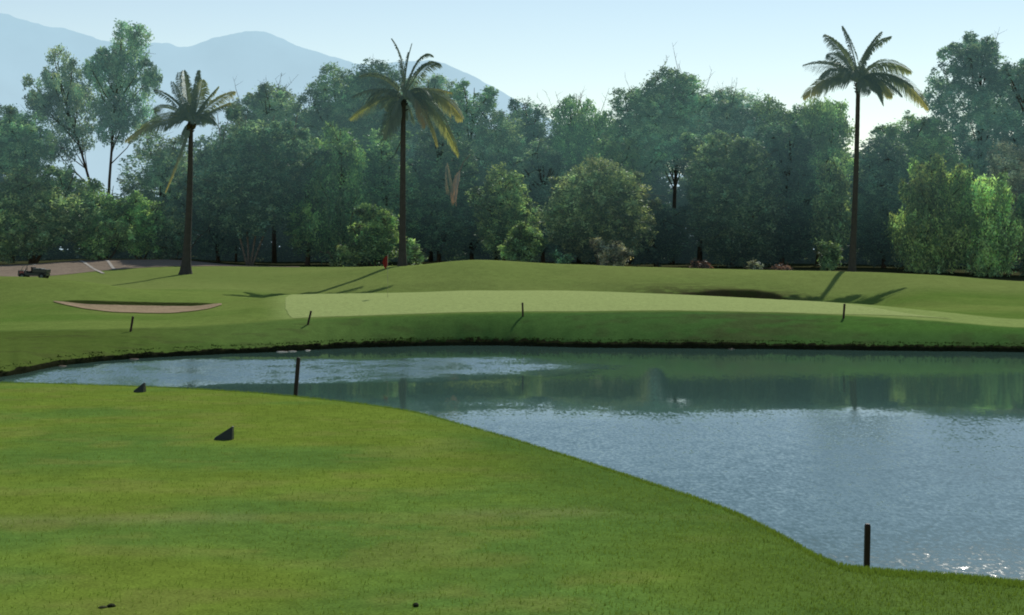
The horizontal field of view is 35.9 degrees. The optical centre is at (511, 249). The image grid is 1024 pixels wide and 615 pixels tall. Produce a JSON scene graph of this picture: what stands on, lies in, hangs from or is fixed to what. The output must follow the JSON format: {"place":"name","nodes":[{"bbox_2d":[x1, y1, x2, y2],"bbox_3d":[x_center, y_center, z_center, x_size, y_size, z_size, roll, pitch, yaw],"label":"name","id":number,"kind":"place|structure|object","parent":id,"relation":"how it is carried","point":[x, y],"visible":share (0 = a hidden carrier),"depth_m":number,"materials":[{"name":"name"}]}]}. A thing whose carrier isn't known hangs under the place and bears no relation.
{"place":"outdoors","nodes":[
{"label":"outdoors","id":0,"kind":"place"},
{"bbox_2d":[54,301,221,312],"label":"bunker sand","id":1,"kind":"structure","parent":0,"point":[141,308],"depth_m":87.24,"materials":[{"name":"beige sand"}]},
{"bbox_2d":[0,13,813,249],"bbox_3d":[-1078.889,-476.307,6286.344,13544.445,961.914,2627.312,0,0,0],"label":"mountains","id":2,"kind":"structure","parent":0,"point":[249,59],"depth_m":6292.16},
{"bbox_2d":[445,154,470,204],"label":"palm frond","id":3,"kind":"object","parent":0,"point":[454,188],"visible":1,"depth_m":142.97,"materials":[{"name":"plant"}]},
{"bbox_2d":[0,255,1023,614],"bbox_3d":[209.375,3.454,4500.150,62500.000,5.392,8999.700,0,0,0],"label":"ground","id":4,"kind":"structure","parent":0,"point":[36,323],"depth_m":11.33,"materials":[{"name":"green plant"}]},
{"bbox_2d":[0,103,59,262],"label":"broadleaf tree","id":5,"kind":"object","parent":4,"relation":"on","point":[22,141],"visible":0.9,"depth_m":154.08,"materials":[{"name":"green plant"}]},
{"bbox_2d":[18,264,50,277],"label":"utility cart","id":6,"kind":"object","parent":4,"relation":"on","point":[41,272],"visible":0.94,"depth_m":116.50,"materials":[{"name":"paint"}]},
{"bbox_2d":[0,162,108,263],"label":"olive tree","id":7,"kind":"object","parent":4,"relation":"on","point":[38,213],"visible":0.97,"depth_m":142.76,"materials":[{"name":"green plant"}]},
{"bbox_2d":[21,43,98,188],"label":"eucalyptus tree","id":8,"kind":"object","parent":4,"relation":"on","point":[73,98],"visible":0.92,"depth_m":161.57,"materials":[{"name":"green plant"}]},
{"bbox_2d":[67,178,133,259],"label":"olive tree","id":9,"kind":"object","parent":4,"relation":"on","point":[94,186],"visible":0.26,"depth_m":145.86,"materials":[{"name":"green plant"}]},
{"bbox_2d":[66,216,139,259],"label":"shrub","id":10,"kind":"object","parent":4,"relation":"on","point":[98,236],"visible":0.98,"depth_m":143.87,"materials":[{"name":"green plant"}]},
{"bbox_2d":[81,18,162,258],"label":"eucalyptus tree","id":11,"kind":"object","parent":4,"relation":"on","point":[112,66],"visible":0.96,"depth_m":158.78,"materials":[{"name":"green plant"}]},
{"bbox_2d":[129,316,133,331],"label":"hazard stake","id":12,"kind":"object","parent":4,"relation":"on","point":[132,320],"visible":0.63,"depth_m":73.50,"materials":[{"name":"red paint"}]},
{"bbox_2d":[106,190,166,259],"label":"shrub","id":13,"kind":"object","parent":4,"relation":"on","point":[129,210],"visible":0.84,"depth_m":145.04,"materials":[{"name":"green plant"}]},
{"bbox_2d":[133,383,145,391],"bbox_3d":[-4.186,1.580,17.760,0.129,0.166,0.091,0,0,3],"label":"tee marker","id":14,"kind":"object","parent":4,"relation":"on","point":[141,388],"visible":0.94,"depth_m":17.74,"materials":[{"name":"plastic"}]},
{"bbox_2d":[0,259,299,276],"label":"car park","id":15,"kind":"structure","parent":4,"relation":"on","point":[66,267],"depth_m":132.72,"materials":[{"name":"grey asphalt"}]},
{"bbox_2d":[81,261,103,272],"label":"painted line","id":16,"kind":"object","parent":15,"relation":"on","point":[87,264],"visible":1,"depth_m":131.26,"materials":[{"name":"paint"}]},
{"bbox_2d":[116,123,187,258],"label":"broadleaf tree","id":17,"kind":"object","parent":4,"relation":"on","point":[158,172],"visible":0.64,"depth_m":156.58,"materials":[{"name":"green plant"}]},
{"bbox_2d":[139,213,209,259],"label":"shrub","id":18,"kind":"object","parent":4,"relation":"on","point":[171,238],"visible":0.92,"depth_m":144.91,"materials":[{"name":"green plant"}]},
{"bbox_2d":[124,70,235,274],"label":"palm tree","id":19,"kind":"object","parent":4,"relation":"on","point":[187,108],"visible":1,"depth_m":117.78,"materials":[{"name":"green plant"}]},
{"bbox_2d":[172,142,252,261],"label":"broadleaf tree","id":20,"kind":"object","parent":4,"relation":"on","point":[228,240],"visible":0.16,"depth_m":151.99,"materials":[{"name":"green plant"}]},
{"bbox_2d":[214,426,233,439],"bbox_3d":[-2.421,1.574,13.282,0.163,0.170,0.092,0,0,-7],"label":"tee marker","id":21,"kind":"object","parent":4,"relation":"on","point":[227,434],"visible":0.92,"depth_m":13.26,"materials":[{"name":"plastic"}]},
{"bbox_2d":[221,91,241,261],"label":"dry tree","id":22,"kind":"object","parent":4,"relation":"on","point":[236,246],"visible":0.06,"depth_m":163.91,"materials":[{"name":"grey plant"}]},
{"bbox_2d":[169,101,331,264],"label":"spreading tree","id":23,"kind":"object","parent":4,"relation":"on","point":[244,172],"visible":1,"depth_m":144.74,"materials":[{"name":"green plant"}]},
{"bbox_2d":[224,73,326,262],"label":"broadleaf tree","id":24,"kind":"object","parent":4,"relation":"on","point":[272,99],"visible":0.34,"depth_m":164.64,"materials":[{"name":"green plant"}]},
{"bbox_2d":[293,357,300,396],"bbox_3d":[-2.686,1.869,19.600,0.121,1.059,0.048,0,0,0],"label":"hazard stake","id":25,"kind":"object","parent":4,"relation":"on","point":[297,371],"visible":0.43,"depth_m":19.58,"materials":[{"name":"paint"}]},
{"bbox_2d":[281,134,324,264],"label":"broadleaf tree","id":26,"kind":"object","parent":4,"relation":"on","point":[300,238],"visible":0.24,"depth_m":148.57,"materials":[{"name":"green plant"}]},
{"bbox_2d":[307,311,311,324],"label":"hazard stake","id":27,"kind":"object","parent":4,"relation":"on","point":[310,313],"visible":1,"depth_m":76.20,"materials":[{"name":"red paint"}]},
{"bbox_2d":[291,61,381,164],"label":"broadleaf tree","id":28,"kind":"object","parent":4,"relation":"on","point":[322,108],"visible":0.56,"depth_m":166.03,"materials":[{"name":"green plant"}]},
{"bbox_2d":[299,120,378,265],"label":"broadleaf tree","id":29,"kind":"object","parent":4,"relation":"on","point":[336,182],"visible":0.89,"depth_m":146.27,"materials":[{"name":"green plant"}]},
{"bbox_2d":[320,243,368,266],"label":"shrub","id":30,"kind":"object","parent":4,"relation":"on","point":[344,256],"visible":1,"depth_m":136.49,"materials":[{"name":"green plant"}]},
{"bbox_2d":[345,203,399,265],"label":"shrub","id":31,"kind":"object","parent":4,"relation":"on","point":[378,237],"visible":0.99,"depth_m":137.12,"materials":[{"name":"green plant"}]},
{"bbox_2d":[332,57,416,261],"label":"broadleaf tree","id":32,"kind":"object","parent":4,"relation":"on","point":[381,67],"visible":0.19,"depth_m":167.59,"materials":[{"name":"green plant"}]},
{"bbox_2d":[383,255,387,268],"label":"flagstick","id":33,"kind":"object","parent":4,"relation":"on","point":[385,262],"visible":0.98,"depth_m":89.00,"materials":[{"name":"fabric"}]},
{"bbox_2d":[350,125,429,263],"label":"broadleaf tree","id":34,"kind":"object","parent":4,"relation":"on","point":[382,177],"visible":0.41,"depth_m":150.82,"materials":[{"name":"green plant"}]},
{"bbox_2d":[348,38,463,265],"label":"palm tree","id":35,"kind":"object","parent":4,"relation":"on","point":[396,105],"visible":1,"depth_m":113.84,"materials":[{"name":"green plant"}]},
{"bbox_2d":[396,236,427,264],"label":"shrub","id":36,"kind":"object","parent":4,"relation":"on","point":[412,250],"visible":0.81,"depth_m":136.58,"materials":[{"name":"green plant"}]},
{"bbox_2d":[374,73,468,261],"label":"broadleaf tree","id":37,"kind":"object","parent":4,"relation":"on","point":[437,81],"visible":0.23,"depth_m":166.88,"materials":[{"name":"green plant"}]},
{"bbox_2d":[399,117,486,262],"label":"broadleaf tree","id":38,"kind":"object","parent":4,"relation":"on","point":[436,234],"visible":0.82,"depth_m":153.56,"materials":[{"name":"green plant"}]},
{"bbox_2d":[432,183,493,261],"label":"broadleaf tree","id":39,"kind":"object","parent":4,"relation":"on","point":[476,247],"visible":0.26,"depth_m":156.31,"materials":[{"name":"green plant"}]},
{"bbox_2d":[430,78,498,258],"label":"broadleaf tree","id":40,"kind":"object","parent":4,"relation":"on","point":[489,93],"visible":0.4,"depth_m":164.46,"materials":[{"name":"green plant"}]},
{"bbox_2d":[458,101,537,259],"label":"broadleaf tree","id":41,"kind":"object","parent":4,"relation":"on","point":[501,146],"visible":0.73,"depth_m":162.65,"materials":[{"name":"green plant"}]},
{"bbox_2d":[465,161,541,260],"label":"broadleaf tree","id":42,"kind":"object","parent":4,"relation":"on","point":[504,208],"visible":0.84,"depth_m":146.65,"materials":[{"name":"green plant"}]},
{"bbox_2d":[0,134,1022,268],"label":"woodland","id":43,"kind":"object","parent":4,"relation":"on","point":[661,187],"visible":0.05,"depth_m":174.60,"materials":[{"name":"green plant"}]},
{"bbox_2d":[496,221,549,261],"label":"shrub","id":44,"kind":"object","parent":4,"relation":"on","point":[525,243],"visible":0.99,"depth_m":136.16,"materials":[{"name":"green plant"}]},
{"bbox_2d":[504,97,556,174],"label":"broadleaf tree","id":45,"kind":"object","parent":4,"relation":"on","point":[534,129],"visible":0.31,"depth_m":167.39,"materials":[{"name":"green plant"}]},
{"bbox_2d":[509,138,566,262],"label":"broadleaf tree","id":46,"kind":"object","parent":4,"relation":"on","point":[539,187],"visible":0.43,"depth_m":159.11,"materials":[{"name":"green plant"}]},
{"bbox_2d":[544,249,576,263],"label":"shrub","id":47,"kind":"object","parent":4,"relation":"on","point":[558,258],"visible":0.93,"depth_m":135.56,"materials":[{"name":"green plant"}]},
{"bbox_2d":[535,89,616,262],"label":"broadleaf tree","id":48,"kind":"object","parent":4,"relation":"on","point":[573,142],"visible":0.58,"depth_m":165.66,"materials":[{"name":"green plant"}]},
{"bbox_2d":[533,155,662,264],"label":"rounded tree","id":49,"kind":"object","parent":4,"relation":"on","point":[606,201],"visible":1,"depth_m":143.57,"materials":[{"name":"green plant"}]},
{"bbox_2d":[589,237,634,265],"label":"shrub","id":50,"kind":"object","parent":4,"relation":"on","point":[616,254],"visible":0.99,"depth_m":136.63,"materials":[{"name":"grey plant"}]},
{"bbox_2d":[579,134,648,199],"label":"broadleaf tree","id":51,"kind":"object","parent":4,"relation":"on","point":[609,150],"visible":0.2,"depth_m":157.12,"materials":[{"name":"green plant"}]},
{"bbox_2d":[285,290,950,318],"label":"putting green","id":52,"kind":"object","parent":4,"relation":"on","point":[329,305],"visible":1,"depth_m":84.56,"materials":[{"name":"green plant"}]},
{"bbox_2d":[589,85,667,263],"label":"broadleaf tree","id":53,"kind":"object","parent":4,"relation":"on","point":[618,126],"visible":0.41,"depth_m":164.84,"materials":[{"name":"green plant"}]},
{"bbox_2d":[627,198,690,266],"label":"broadleaf tree","id":54,"kind":"object","parent":4,"relation":"on","point":[668,228],"visible":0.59,"depth_m":150.84,"materials":[{"name":"green plant"}]},
{"bbox_2d":[621,42,715,263],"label":"broadleaf tree","id":55,"kind":"object","parent":4,"relation":"on","point":[681,103],"visible":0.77,"depth_m":163.56,"materials":[{"name":"green plant"}]},
{"bbox_2d":[668,131,727,263],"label":"broadleaf tree","id":56,"kind":"object","parent":4,"relation":"on","point":[692,143],"visible":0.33,"depth_m":154.12,"materials":[{"name":"green plant"}]},
{"bbox_2d":[685,258,712,268],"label":"dry bush","id":57,"kind":"object","parent":4,"relation":"on","point":[696,264],"visible":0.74,"depth_m":131.97,"materials":[{"name":"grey plant"}]},
{"bbox_2d":[682,68,783,159],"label":"broadleaf tree","id":58,"kind":"object","parent":4,"relation":"on","point":[731,113],"visible":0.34,"depth_m":163.25,"materials":[{"name":"green plant"}]},
{"bbox_2d":[681,129,791,266],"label":"broadleaf tree","id":59,"kind":"object","parent":4,"relation":"on","point":[731,219],"visible":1,"depth_m":148.06,"materials":[{"name":"green plant"}]},
{"bbox_2d":[743,257,774,269],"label":"dry bush","id":60,"kind":"object","parent":4,"relation":"on","point":[753,265],"visible":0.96,"depth_m":131.89,"materials":[{"name":"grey plant"}]},
{"bbox_2d":[744,93,812,264],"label":"broadleaf tree","id":61,"kind":"object","parent":4,"relation":"on","point":[789,117],"visible":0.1,"depth_m":161.86,"materials":[{"name":"green plant"}]},
{"bbox_2d":[770,262,791,269],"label":"dry bush","id":62,"kind":"object","parent":4,"relation":"on","point":[782,267],"visible":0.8,"depth_m":131.76,"materials":[{"name":"orange plant"}]},
{"bbox_2d":[748,120,824,266],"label":"broadleaf tree","id":63,"kind":"object","parent":4,"relation":"on","point":[786,155],"visible":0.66,"depth_m":152.68,"materials":[{"name":"green plant"}]},
{"bbox_2d":[794,95,854,265],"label":"willow tree","id":64,"kind":"object","parent":4,"relation":"on","point":[826,125],"visible":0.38,"depth_m":158.00,"materials":[{"name":"green plant"}]},
{"bbox_2d":[812,238,842,270],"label":"shrub","id":65,"kind":"object","parent":4,"relation":"on","point":[831,258],"visible":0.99,"depth_m":135.39,"materials":[{"name":"green plant"}]},
{"bbox_2d":[805,157,858,268],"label":"willow tree","id":66,"kind":"object","parent":4,"relation":"on","point":[835,224],"visible":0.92,"depth_m":149.29,"materials":[{"name":"green plant"}]},
{"bbox_2d":[842,304,845,318],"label":"hazard stake","id":67,"kind":"object","parent":4,"relation":"on","point":[844,305],"visible":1,"depth_m":77.86,"materials":[{"name":"black paint"}]},
{"bbox_2d":[802,26,929,271],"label":"palm tree","id":68,"kind":"object","parent":4,"relation":"on","point":[862,77],"visible":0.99,"depth_m":117.82,"materials":[{"name":"green plant"}]},
{"bbox_2d":[863,523,870,566],"bbox_3d":[3.138,3.075,14.000,0.072,1.289,0.048,0,0,0],"label":"hazard stake","id":69,"kind":"object","parent":4,"relation":"on","point":[867,532],"visible":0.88,"depth_m":13.98,"materials":[{"name":"black paint"}]},
{"bbox_2d":[840,131,916,267],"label":"broadleaf tree","id":70,"kind":"object","parent":4,"relation":"on","point":[878,197],"visible":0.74,"depth_m":154.92,"materials":[{"name":"green plant"}]},
{"bbox_2d":[861,110,986,207],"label":"broadleaf tree","id":71,"kind":"object","parent":4,"relation":"on","point":[924,140],"visible":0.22,"depth_m":157.96,"materials":[{"name":"green plant"}]},
{"bbox_2d":[882,152,981,273],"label":"willow tree","id":72,"kind":"object","parent":4,"relation":"on","point":[928,237],"visible":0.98,"depth_m":141.49,"materials":[{"name":"green plant"}]},
{"bbox_2d":[921,27,1022,180],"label":"tall tree","id":73,"kind":"object","parent":4,"relation":"on","point":[979,62],"visible":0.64,"depth_m":160.17,"materials":[{"name":"green plant"}]},
{"bbox_2d":[952,167,1023,276],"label":"willow tree","id":74,"kind":"object","parent":4,"relation":"on","point":[1000,238],"visible":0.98,"depth_m":140.05,"materials":[{"name":"green plant"}]},
{"bbox_2d":[977,138,1023,274],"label":"broadleaf tree","id":75,"kind":"object","parent":4,"relation":"on","point":[1013,164],"visible":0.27,"depth_m":148.68,"materials":[{"name":"green plant"}]},
{"bbox_2d":[993,58,1023,272],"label":"broadleaf tree","id":76,"kind":"object","parent":4,"relation":"on","point":[1017,135],"visible":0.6,"depth_m":157.83,"materials":[{"name":"green plant"}]},
{"bbox_2d":[1011,192,1023,275],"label":"willow tree","id":77,"kind":"object","parent":4,"relation":"on","point":[1020,209],"visible":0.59,"depth_m":144.91,"materials":[{"name":"green plant"}]},
{"bbox_2d":[0,345,1023,580],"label":"pond water","id":78,"kind":"structure","parent":0,"point":[914,459],"depth_m":44.23,"materials":[{"name":"teal liquid"}]},
{"bbox_2d":[0,336,1023,376],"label":"shore bank","id":79,"kind":"structure","parent":0,"point":[461,341],"depth_m":73.34,"materials":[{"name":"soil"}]},
{"bbox_2d":[0,0,1023,171],"label":"sky","id":80,"kind":"structure","parent":0,"point":[519,48],"materials":[{"name":"blue"}]}
]}

